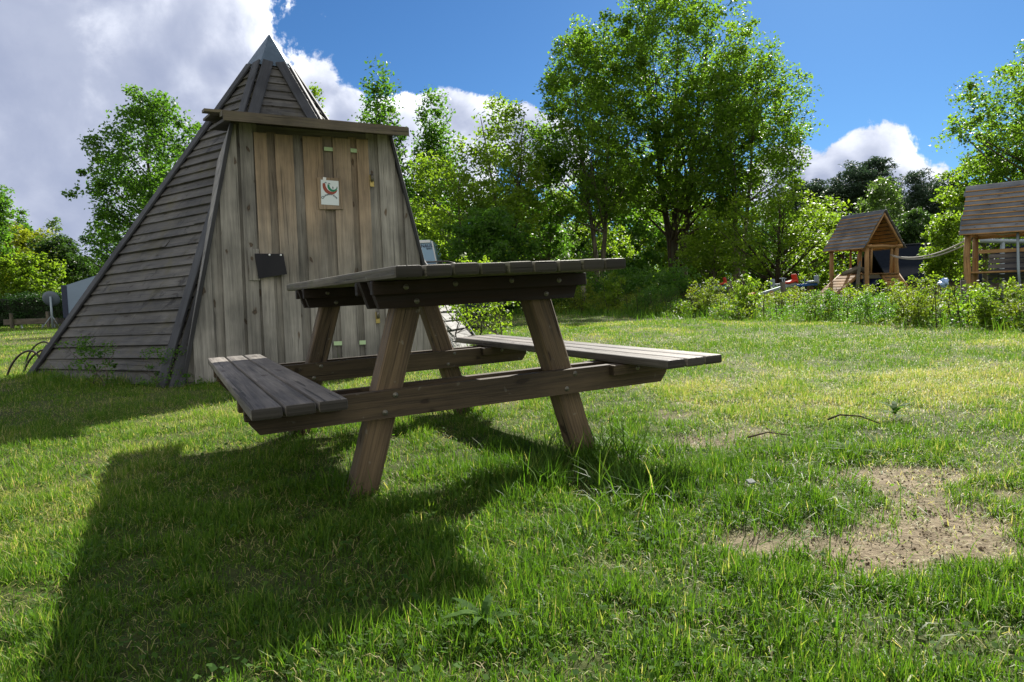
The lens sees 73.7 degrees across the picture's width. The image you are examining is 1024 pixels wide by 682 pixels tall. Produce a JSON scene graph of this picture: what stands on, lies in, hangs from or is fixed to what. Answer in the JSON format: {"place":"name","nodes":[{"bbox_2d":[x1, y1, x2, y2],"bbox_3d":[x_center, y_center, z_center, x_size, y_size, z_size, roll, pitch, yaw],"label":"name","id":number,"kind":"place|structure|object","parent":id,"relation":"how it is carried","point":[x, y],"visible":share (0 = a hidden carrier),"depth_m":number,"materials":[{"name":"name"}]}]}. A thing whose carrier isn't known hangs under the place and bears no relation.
{"place":"outdoors","nodes":[
{"label":"outdoors","id":0,"kind":"place"},
{"bbox_2d":[0,293,1023,681],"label":"mown grass","id":1,"kind":"structure","parent":0,"point":[748,577],"depth_m":1.91,"materials":[{"name":"green plant"}]},
{"bbox_2d":[0,287,1023,681],"bbox_3d":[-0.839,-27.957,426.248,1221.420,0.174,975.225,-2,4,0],"label":"lawn ground","id":2,"kind":"structure","parent":0,"point":[894,545],"depth_m":1.88,"materials":[{"name":"green plant"}]},
{"bbox_2d":[0,184,21,266],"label":"ash tree","id":3,"kind":"object","parent":2,"relation":"on","point":[6,205],"visible":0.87,"depth_m":32.87,"materials":[{"name":"green plant"}]},
{"bbox_2d":[0,207,39,254],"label":"tree","id":4,"kind":"object","parent":2,"relation":"on","point":[25,223],"visible":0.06,"depth_m":45.49,"materials":[{"name":"green plant"}]},
{"bbox_2d":[7,349,43,374],"bbox_3d":[-5.270,0.313,7.477,0.528,0.444,0.123,-2,4,0],"label":"hoop stand","id":5,"kind":"object","parent":2,"relation":"on","point":[28,361],"visible":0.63,"depth_m":7.42,"materials":[{"name":"metal"}]},
{"bbox_2d":[3,311,57,328],"bbox_3d":[-19.001,-0.726,26.946,2.143,0.850,0.225,-2,4,0],"label":"rail","id":6,"kind":"object","parent":2,"relation":"on","point":[11,321],"visible":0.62,"depth_m":26.94,"materials":[{"name":"brown wood"}]},
{"bbox_2d":[0,290,64,325],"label":"hedge","id":7,"kind":"object","parent":2,"relation":"on","point":[30,306],"visible":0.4,"depth_m":30.76,"materials":[{"name":"green plant"}]},
{"bbox_2d":[0,217,72,297],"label":"tree","id":8,"kind":"object","parent":2,"relation":"on","point":[25,234],"visible":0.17,"depth_m":37.03,"materials":[{"name":"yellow plant"}]},
{"bbox_2d":[25,341,47,362],"bbox_3d":[-6.484,0.218,9.473,0.528,0.444,0.123,-2,4,0],"label":"hoop stand","id":9,"kind":"object","parent":2,"relation":"on","point":[29,353],"visible":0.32,"depth_m":9.41,"materials":[{"name":"metal"}]},
{"bbox_2d":[0,251,74,298],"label":"leafy bush","id":10,"kind":"object","parent":2,"relation":"on","point":[30,276],"visible":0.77,"depth_m":32.76,"materials":[{"name":"green plant"}]},
{"bbox_2d":[42,291,59,327],"bbox_3d":[-17.677,-1.160,26.327,0.680,1.529,0.744,-3,4,-12],"label":"satellite dish","id":11,"kind":"object","parent":2,"relation":"on","point":[50,298],"visible":0.94,"depth_m":26.15,"materials":[{"name":"metal"}]},
{"bbox_2d":[16,232,96,292],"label":"hawthorn tree","id":12,"kind":"object","parent":2,"relation":"on","point":[60,244],"visible":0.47,"depth_m":35.29,"materials":[{"name":"green plant"}]},
{"bbox_2d":[55,318,64,327],"bbox_3d":[-17.144,-0.675,25.978,0.351,0.367,0.253,-2,4,0],"label":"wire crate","id":13,"kind":"object","parent":2,"relation":"on","point":[58,320],"visible":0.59,"depth_m":25.86,"materials":[{"name":"metal"}]},
{"bbox_2d":[39,216,84,279],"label":"hawthorn tree","id":14,"kind":"object","parent":2,"relation":"on","point":[57,229],"visible":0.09,"depth_m":43.51,"materials":[{"name":"green plant"}]},
{"bbox_2d":[61,276,94,317],"bbox_3d":[-15.298,-2.271,28.957,6.210,2.900,2.450,-2,4,0],"label":"box trailer","id":15,"kind":"object","parent":2,"relation":"on","point":[72,293],"visible":0.09,"depth_m":27.89,"materials":[{"name":"metal"}]},
{"bbox_2d":[44,334,119,388],"bbox_3d":[-3.731,0.261,6.061,0.533,0.649,0.632,-2,4,0],"label":"nettle plant","id":16,"kind":"object","parent":2,"relation":"on","point":[88,349],"visible":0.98,"depth_m":6.06,"materials":[{"name":"green plant"}]},
{"bbox_2d":[60,83,201,275],"bbox_3d":[-16.181,-6.013,30.651,6.770,10.653,6.800,-2,4,0],"label":"ash tree","id":17,"kind":"object","parent":2,"relation":"on","point":[150,180],"visible":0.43,"depth_m":29.46,"materials":[{"name":"green plant"}]},
{"bbox_2d":[129,345,204,387],"bbox_3d":[-3.009,0.299,5.950,0.640,0.518,0.622,-3,4,-21],"label":"nettle plant","id":18,"kind":"object","parent":2,"relation":"on","point":[151,367],"visible":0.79,"depth_m":5.90,"materials":[{"name":"green plant"}]},
{"bbox_2d":[27,35,475,387],"bbox_3d":[-2.875,-1.706,8.465,5.626,4.200,5.189,-4,3,-27],"label":"pyramid hut","id":19,"kind":"object","parent":2,"relation":"on","point":[275,182],"visible":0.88,"depth_m":6.57,"materials":[{"name":"grey wood"}]},
{"bbox_2d":[253,132,379,363],"bbox_3d":[-1.820,-0.882,6.484,1.103,2.155,0.090,-4,3,-27],"label":"door","id":20,"kind":"structure","parent":19,"relation":"in","point":[313,193],"depth_m":6.45,"materials":[{"name":"brown wood"}]},
{"bbox_2d":[309,82,328,116],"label":"birch tree","id":21,"kind":"object","parent":2,"relation":"on","point":[315,90],"visible":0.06,"depth_m":31.25,"materials":[{"name":"green plant"}]},
{"bbox_2d":[347,53,419,206],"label":"poplar tree","id":22,"kind":"object","parent":2,"relation":"on","point":[378,90],"visible":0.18,"depth_m":29.10,"materials":[{"name":"green plant"}]},
{"bbox_2d":[419,240,440,263],"bbox_3d":[-5.360,-2.255,25.571,5.720,2.728,2.249,-2,4,0],"label":"caravan","id":23,"kind":"object","parent":2,"relation":"on","point":[430,250],"visible":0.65,"depth_m":24.44,"materials":[{"name":"white paint"}]},
{"bbox_2d":[409,196,454,262],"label":"young tree","id":24,"kind":"object","parent":2,"relation":"on","point":[421,228],"visible":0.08,"depth_m":28.26,"materials":[{"name":"green plant"}]},
{"bbox_2d":[403,84,472,253],"bbox_3d":[-3.760,-6.663,32.690,4.422,10.897,4.541,-2,4,0],"label":"poplar tree","id":25,"kind":"object","parent":2,"relation":"on","point":[433,138],"visible":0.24,"depth_m":32.13,"materials":[{"name":"green plant"}]},
{"bbox_2d":[35,223,856,294],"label":"woodland","id":26,"kind":"object","parent":2,"relation":"on","point":[854,257],"depth_m":78.45,"materials":[{"name":"green plant"}]},
{"bbox_2d":[426,261,490,324],"bbox_3d":[-2.568,-0.906,14.366,4.320,1.447,1.800,-2,4,0],"label":"shrub","id":27,"kind":"object","parent":2,"relation":"on","point":[468,305],"visible":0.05,"depth_m":13.56,"materials":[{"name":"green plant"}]},
{"bbox_2d":[208,258,721,497],"bbox_3d":[-0.410,0.153,3.140,1.697,0.921,2.046,-5,5,-27],"label":"picnic table","id":28,"kind":"object","parent":2,"relation":"on","point":[270,396],"visible":0.98,"depth_m":2.52,"materials":[{"name":"brown wood"}]},
{"bbox_2d":[406,135,525,262],"bbox_3d":[-1.727,-4.168,25.773,4.573,6.681,4.160,-2,4,0],"label":"birch tree","id":29,"kind":"object","parent":2,"relation":"on","point":[474,192],"visible":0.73,"depth_m":25.24,"materials":[{"name":"green plant"}]},
{"bbox_2d":[439,253,519,336],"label":"sapling","id":30,"kind":"object","parent":2,"relation":"on","point":[492,307],"visible":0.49,"depth_m":7.92,"materials":[{"name":"green plant"}]},
{"bbox_2d":[440,593,522,625],"bbox_3d":[-0.060,0.548,1.358,0.164,0.053,0.136,-2,4,0],"label":"weed plant","id":31,"kind":"object","parent":2,"relation":"on","point":[487,600],"visible":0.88,"depth_m":1.35,"materials":[{"name":"green plant"}]},
{"bbox_2d":[441,204,541,315],"bbox_3d":[-0.678,-2.632,22.748,3.443,3.902,3.422,-2,4,0],"label":"young tree","id":32,"kind":"object","parent":2,"relation":"on","point":[481,234],"visible":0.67,"depth_m":22.26,"materials":[{"name":"green plant"}]},
{"bbox_2d":[467,192,543,261],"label":"forest tree","id":33,"kind":"object","parent":2,"relation":"on","point":[520,230],"visible":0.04,"depth_m":49.30,"materials":[{"name":"green plant"}]},
{"bbox_2d":[460,90,553,308],"bbox_3d":[-0.211,-5.727,28.615,4.048,9.243,4.255,-2,4,0],"label":"birch tree","id":34,"kind":"object","parent":2,"relation":"on","point":[517,167],"visible":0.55,"depth_m":28.29,"materials":[{"name":"green plant"}]},
{"bbox_2d":[0,326,1023,681],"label":"dry straw","id":35,"kind":"object","parent":2,"relation":"on","point":[276,576],"visible":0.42,"depth_m":2.19,"materials":[{"name":"beige plant"}]},
{"bbox_2d":[0,341,1023,681],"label":"clover leaves","id":36,"kind":"object","parent":2,"relation":"on","point":[212,667],"visible":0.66,"depth_m":1.53,"materials":[{"name":"green plant"}]},
{"bbox_2d":[6,307,1023,387],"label":"verge grass","id":37,"kind":"structure","parent":2,"relation":"on","point":[639,314],"depth_m":11.98,"materials":[{"name":"green plant"}]},
{"bbox_2d":[519,122,576,260],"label":"birch tree","id":38,"kind":"object","parent":2,"relation":"on","point":[555,246],"visible":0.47,"depth_m":32.21,"materials":[{"name":"green plant"}]},
{"bbox_2d":[547,209,580,260],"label":"young tree","id":39,"kind":"object","parent":2,"relation":"on","point":[568,225],"visible":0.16,"depth_m":35.58,"materials":[{"name":"green plant"}]},
{"bbox_2d":[520,183,610,261],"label":"forest tree","id":40,"kind":"object","parent":2,"relation":"on","point":[563,226],"visible":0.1,"depth_m":46.97,"materials":[{"name":"green plant"}]},
{"bbox_2d":[554,279,594,312],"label":"shrub","id":41,"kind":"object","parent":2,"relation":"on","point":[577,298],"visible":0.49,"depth_m":21.33,"materials":[{"name":"green plant"}]},
{"bbox_2d":[519,7,663,289],"bbox_3d":[3.682,-8.154,31.480,6.670,13.384,7.359,-2,4,0],"label":"maple tree","id":42,"kind":"object","parent":2,"relation":"on","point":[582,49],"visible":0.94,"depth_m":30.48,"materials":[{"name":"green plant"}]},
{"bbox_2d":[497,258,700,311],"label":"woodland undergrowth","id":43,"kind":"object","parent":2,"relation":"on","point":[640,279],"visible":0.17,"depth_m":22.83,"materials":[{"name":"green plant"}]},
{"bbox_2d":[566,218,637,283],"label":"young tree","id":44,"kind":"object","parent":2,"relation":"on","point":[613,251],"visible":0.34,"depth_m":39.22,"materials":[{"name":"green plant"}]},
{"bbox_2d":[598,271,627,310],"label":"shrub","id":45,"kind":"object","parent":2,"relation":"on","point":[615,288],"visible":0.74,"depth_m":19.31,"materials":[{"name":"green plant"}]},
{"bbox_2d":[560,173,666,289],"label":"forest tree","id":46,"kind":"object","parent":2,"relation":"on","point":[641,260],"visible":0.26,"depth_m":45.63,"materials":[{"name":"green plant"}]},
{"bbox_2d":[627,526,673,544],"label":"weed plant","id":47,"kind":"object","parent":2,"relation":"on","point":[647,536],"visible":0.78,"depth_m":1.80,"materials":[{"name":"green plant"}]},
{"bbox_2d":[624,284,688,314],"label":"shrub","id":48,"kind":"object","parent":2,"relation":"on","point":[651,290],"visible":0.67,"depth_m":17.38,"materials":[{"name":"green plant"}]},
{"bbox_2d":[614,168,714,289],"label":"forest tree","id":49,"kind":"object","parent":2,"relation":"on","point":[665,258],"visible":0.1,"depth_m":51.67,"materials":[{"name":"green plant"}]},
{"bbox_2d":[573,0,770,298],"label":"maple tree","id":50,"kind":"object","parent":2,"relation":"on","point":[650,28],"visible":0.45,"depth_m":31.71,"materials":[{"name":"green plant"}]},
{"bbox_2d":[688,277,726,293],"bbox_3d":[5.993,-1.411,20.965,1.195,1.049,0.220,-2,4,0],"label":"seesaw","id":51,"kind":"object","parent":2,"relation":"on","point":[724,281],"visible":0.37,"depth_m":20.90,"materials":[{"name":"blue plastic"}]},
{"bbox_2d":[680,277,735,315],"bbox_3d":[4.318,-0.924,15.220,1.135,1.022,1.190,-3,4,-18],"label":"shrub","id":52,"kind":"object","parent":2,"relation":"on","point":[706,297],"visible":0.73,"depth_m":15.11,"materials":[{"name":"green plant"}]},
{"bbox_2d":[671,207,749,303],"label":"young tree","id":53,"kind":"object","parent":2,"relation":"on","point":[707,256],"visible":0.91,"depth_m":26.45,"materials":[{"name":"green plant"}]},
{"bbox_2d":[665,198,758,289],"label":"forest tree","id":54,"kind":"object","parent":2,"relation":"on","point":[701,282],"visible":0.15,"depth_m":50.65,"materials":[{"name":"green plant"}]},
{"bbox_2d":[727,281,732,302],"bbox_3d":[5.678,-1.115,17.778,0.146,0.898,0.133,0,4,22],"label":"wooden post","id":55,"kind":"object","parent":2,"relation":"on","point":[729,287],"visible":0.38,"depth_m":17.71,"materials":[{"name":"brown wood"}]},
{"bbox_2d":[648,31,828,292],"bbox_3d":[10.075,-7.423,30.483,7.663,11.622,7.156,-2,4,0],"label":"maple tree","id":56,"kind":"object","parent":2,"relation":"on","point":[773,156],"visible":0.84,"depth_m":29.42,"materials":[{"name":"green plant"}]},
{"bbox_2d":[728,273,762,316],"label":"shrub","id":57,"kind":"object","parent":2,"relation":"on","point":[742,291],"visible":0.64,"depth_m":14.10,"materials":[{"name":"green plant"}]},
{"bbox_2d":[745,478,755,483],"bbox_3d":[0.754,0.443,2.156,0.030,0.013,0.018,-4,4,-29],"label":"stone","id":58,"kind":"object","parent":2,"relation":"on","point":[751,481],"visible":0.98,"depth_m":2.15,"materials":[{"name":"stone"}]},
{"bbox_2d":[729,209,802,291],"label":"forest tree","id":59,"kind":"object","parent":2,"relation":"on","point":[753,276],"visible":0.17,"depth_m":48.74,"materials":[{"name":"green plant"}]},
{"bbox_2d":[747,432,789,437],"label":"twig","id":60,"kind":"object","parent":2,"relation":"on","point":[766,432],"visible":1,"depth_m":2.82,"materials":[{"name":"brown wood"}]},
{"bbox_2d":[748,274,797,304],"bbox_3d":[6.589,-1.189,17.467,1.532,1.019,0.220,-2,4,-11],"label":"seesaw","id":61,"kind":"object","parent":2,"relation":"on","point":[793,281],"visible":0.55,"depth_m":17.47,"materials":[{"name":"metal"}]},
{"bbox_2d":[697,177,860,296],"bbox_3d":[10.100,-3.688,25.869,5.891,4.809,5.798,-2,4,0],"label":"lime tree","id":62,"kind":"object","parent":2,"relation":"on","point":[759,262],"visible":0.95,"depth_m":25.33,"materials":[{"name":"green plant"}]},
{"bbox_2d":[780,282,785,313],"bbox_3d":[6.149,-0.927,15.486,0.130,0.832,0.117,0,4,22],"label":"wooden post","id":63,"kind":"object","parent":2,"relation":"on","point":[782,287],"visible":0.52,"depth_m":15.43,"materials":[{"name":"grey wood"}]},
{"bbox_2d":[770,275,818,305],"bbox_3d":[7.853,-1.311,18.970,1.338,0.990,0.220,-2,4,-6],"label":"seesaw","id":64,"kind":"object","parent":2,"relation":"on","point":[809,283],"visible":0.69,"depth_m":18.92,"materials":[{"name":"blue plastic"}]},
{"bbox_2d":[579,271,1023,329],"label":"undergrowth","id":65,"kind":"object","parent":2,"relation":"on","point":[786,304],"visible":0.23,"depth_m":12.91,"materials":[{"name":"green plant"}]},
{"bbox_2d":[937,278,948,287],"bbox_3d":[7.693,-1.041,12.173,0.200,0.187,0.171,-2,4,0],"label":"plastic bag","id":66,"kind":"object","parent":65,"relation":"on","point":[943,282],"visible":0.99,"depth_m":12.13,"materials":[{"name":"white plastic"}]},
{"bbox_2d":[776,178,849,292],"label":"pine tree","id":67,"kind":"object","parent":2,"relation":"on","point":[817,187],"visible":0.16,"depth_m":64.26,"materials":[{"name":"green plant"}]},
{"bbox_2d":[781,203,857,293],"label":"forest tree","id":68,"kind":"object","parent":2,"relation":"on","point":[824,279],"visible":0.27,"depth_m":46.79,"materials":[{"name":"green plant"}]},
{"bbox_2d":[790,288,854,319],"bbox_3d":[5.491,-0.586,11.964,1.157,0.668,1.210,0,4,18],"label":"shrub","id":69,"kind":"object","parent":2,"relation":"on","point":[831,295],"visible":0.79,"depth_m":11.89,"materials":[{"name":"green plant"}]},
{"bbox_2d":[666,404,1019,575],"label":"soil crumbs","id":70,"kind":"object","parent":2,"relation":"on","point":[981,548],"visible":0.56,"depth_m":1.80,"materials":[{"name":"beige soil"}]},
{"bbox_2d":[816,194,872,274],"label":"pine tree","id":71,"kind":"object","parent":2,"relation":"on","point":[842,255],"visible":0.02,"depth_m":69.31,"materials":[{"name":"green plant"}]},
{"bbox_2d":[827,414,879,423],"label":"twig","id":72,"kind":"object","parent":2,"relation":"on","point":[830,418],"visible":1,"depth_m":2.96,"materials":[{"name":"brown wood"}]},
{"bbox_2d":[828,440,880,454],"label":"weed plant","id":73,"kind":"object","parent":2,"relation":"on","point":[847,441],"visible":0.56,"depth_m":2.60,"materials":[{"name":"green plant"}]},
{"bbox_2d":[809,209,908,306],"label":"play tower","id":74,"kind":"structure","parent":2,"relation":"on","point":[867,232],"depth_m":17.47,"materials":[{"name":"brown wood"}]},
{"bbox_2d":[815,156,905,259],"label":"pine tree","id":75,"kind":"object","parent":2,"relation":"on","point":[859,178],"visible":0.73,"depth_m":60.32,"materials":[{"name":"green plant"}]},
{"bbox_2d":[845,278,892,303],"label":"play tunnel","id":76,"kind":"structure","parent":2,"relation":"on","point":[873,281],"depth_m":17.74,"materials":[{"name":"green plastic"}]},
{"bbox_2d":[833,291,906,323],"bbox_3d":[5.580,-0.474,10.642,1.061,0.612,1.109,0,4,27],"label":"shrub","id":77,"kind":"object","parent":2,"relation":"on","point":[867,297],"visible":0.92,"depth_m":10.56,"materials":[{"name":"green plant"}]},
{"bbox_2d":[853,175,905,257],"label":"willow tree","id":78,"kind":"object","parent":2,"relation":"on","point":[883,197],"visible":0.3,"depth_m":51.06,"materials":[{"name":"green plant"}]},
{"bbox_2d":[877,401,913,418],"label":"weed plant","id":79,"kind":"object","parent":2,"relation":"on","point":[894,408],"visible":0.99,"depth_m":3.14,"materials":[{"name":"green plant"}]},
{"bbox_2d":[895,207,934,243],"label":"round tree","id":80,"kind":"object","parent":2,"relation":"on","point":[910,232],"visible":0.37,"depth_m":43.19,"materials":[{"name":"green plant"}]},
{"bbox_2d":[878,276,957,327],"bbox_3d":[5.697,-0.502,9.633,0.908,0.818,0.952,-2,4,0],"label":"shrub","id":81,"kind":"object","parent":2,"relation":"on","point":[910,304],"visible":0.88,"depth_m":9.53,"materials":[{"name":"green plant"}]},
{"bbox_2d":[888,167,950,243],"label":"pine tree","id":82,"kind":"object","parent":2,"relation":"on","point":[917,196],"visible":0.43,"depth_m":64.05,"materials":[{"name":"green plant"}]},
{"bbox_2d":[841,238,1023,294],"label":"shed","id":83,"kind":"structure","parent":2,"relation":"on","point":[881,261],"depth_m":30.00,"materials":[{"name":"wood"}]},
{"bbox_2d":[920,172,963,216],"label":"pine tree","id":84,"kind":"object","parent":2,"relation":"on","point":[953,184],"visible":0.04,"depth_m":66.60,"materials":[{"name":"green plant"}]},
{"bbox_2d":[917,210,979,293],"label":"young tree","id":85,"kind":"object","parent":2,"relation":"on","point":[944,230],"visible":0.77,"depth_m":15.29,"materials":[{"name":"green plant"}]},
{"bbox_2d":[945,187,964,238],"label":"willow tree","id":86,"kind":"object","parent":2,"relation":"on","point":[959,208],"visible":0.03,"depth_m":49.29,"materials":[{"name":"green plant"}]},
{"bbox_2d":[960,280,966,316],"bbox_3d":[7.407,-0.635,11.199,0.100,0.726,0.087,0,4,22],"label":"wooden post","id":87,"kind":"object","parent":2,"relation":"on","point":[962,282],"visible":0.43,"depth_m":11.16,"materials":[{"name":"grey wood"}]},
{"bbox_2d":[929,39,1023,191],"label":"oak tree","id":88,"kind":"object","parent":2,"relation":"on","point":[995,165],"visible":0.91,"depth_m":21.11,"materials":[{"name":"green plant"}]},
{"bbox_2d":[929,150,1023,290],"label":"young tree","id":89,"kind":"object","parent":2,"relation":"on","point":[957,200],"visible":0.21,"depth_m":24.80,"materials":[{"name":"green plant"}]},
{"bbox_2d":[962,282,1001,327],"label":"shrub","id":90,"kind":"object","parent":2,"relation":"on","point":[980,312],"visible":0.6,"depth_m":8.66,"materials":[{"name":"green plant"}]},
{"bbox_2d":[955,238,1023,303],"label":"swing frame","id":91,"kind":"object","parent":2,"relation":"on","point":[1002,242],"visible":0.41,"depth_m":16.36,"materials":[{"name":"metal"}]},
{"bbox_2d":[958,180,1023,312],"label":"play tower","id":92,"kind":"structure","parent":2,"relation":"on","point":[993,210],"depth_m":12.81,"materials":[{"name":"brown wood"}]},
{"bbox_2d":[890,241,963,259],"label":"rope bridge","id":93,"kind":"structure","parent":92,"relation":"attached to","point":[914,258],"depth_m":14.62,"materials":[{"name":"grey fabric"}]},
{"bbox_2d":[978,279,1023,327],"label":"shrub","id":94,"kind":"object","parent":2,"relation":"on","point":[1012,305],"visible":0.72,"depth_m":8.28,"materials":[{"name":"green plant"}]},
{"bbox_2d":[0,0,1023,288],"label":"sky","id":95,"kind":"structure","parent":0,"point":[885,70],"materials":[{"name":"blue"}]},
{"bbox_2d":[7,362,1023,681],"bbox_3d":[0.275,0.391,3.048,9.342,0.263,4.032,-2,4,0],"label":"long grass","id":96,"kind":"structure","parent":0,"point":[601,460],"depth_m":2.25,"materials":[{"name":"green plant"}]}
]}

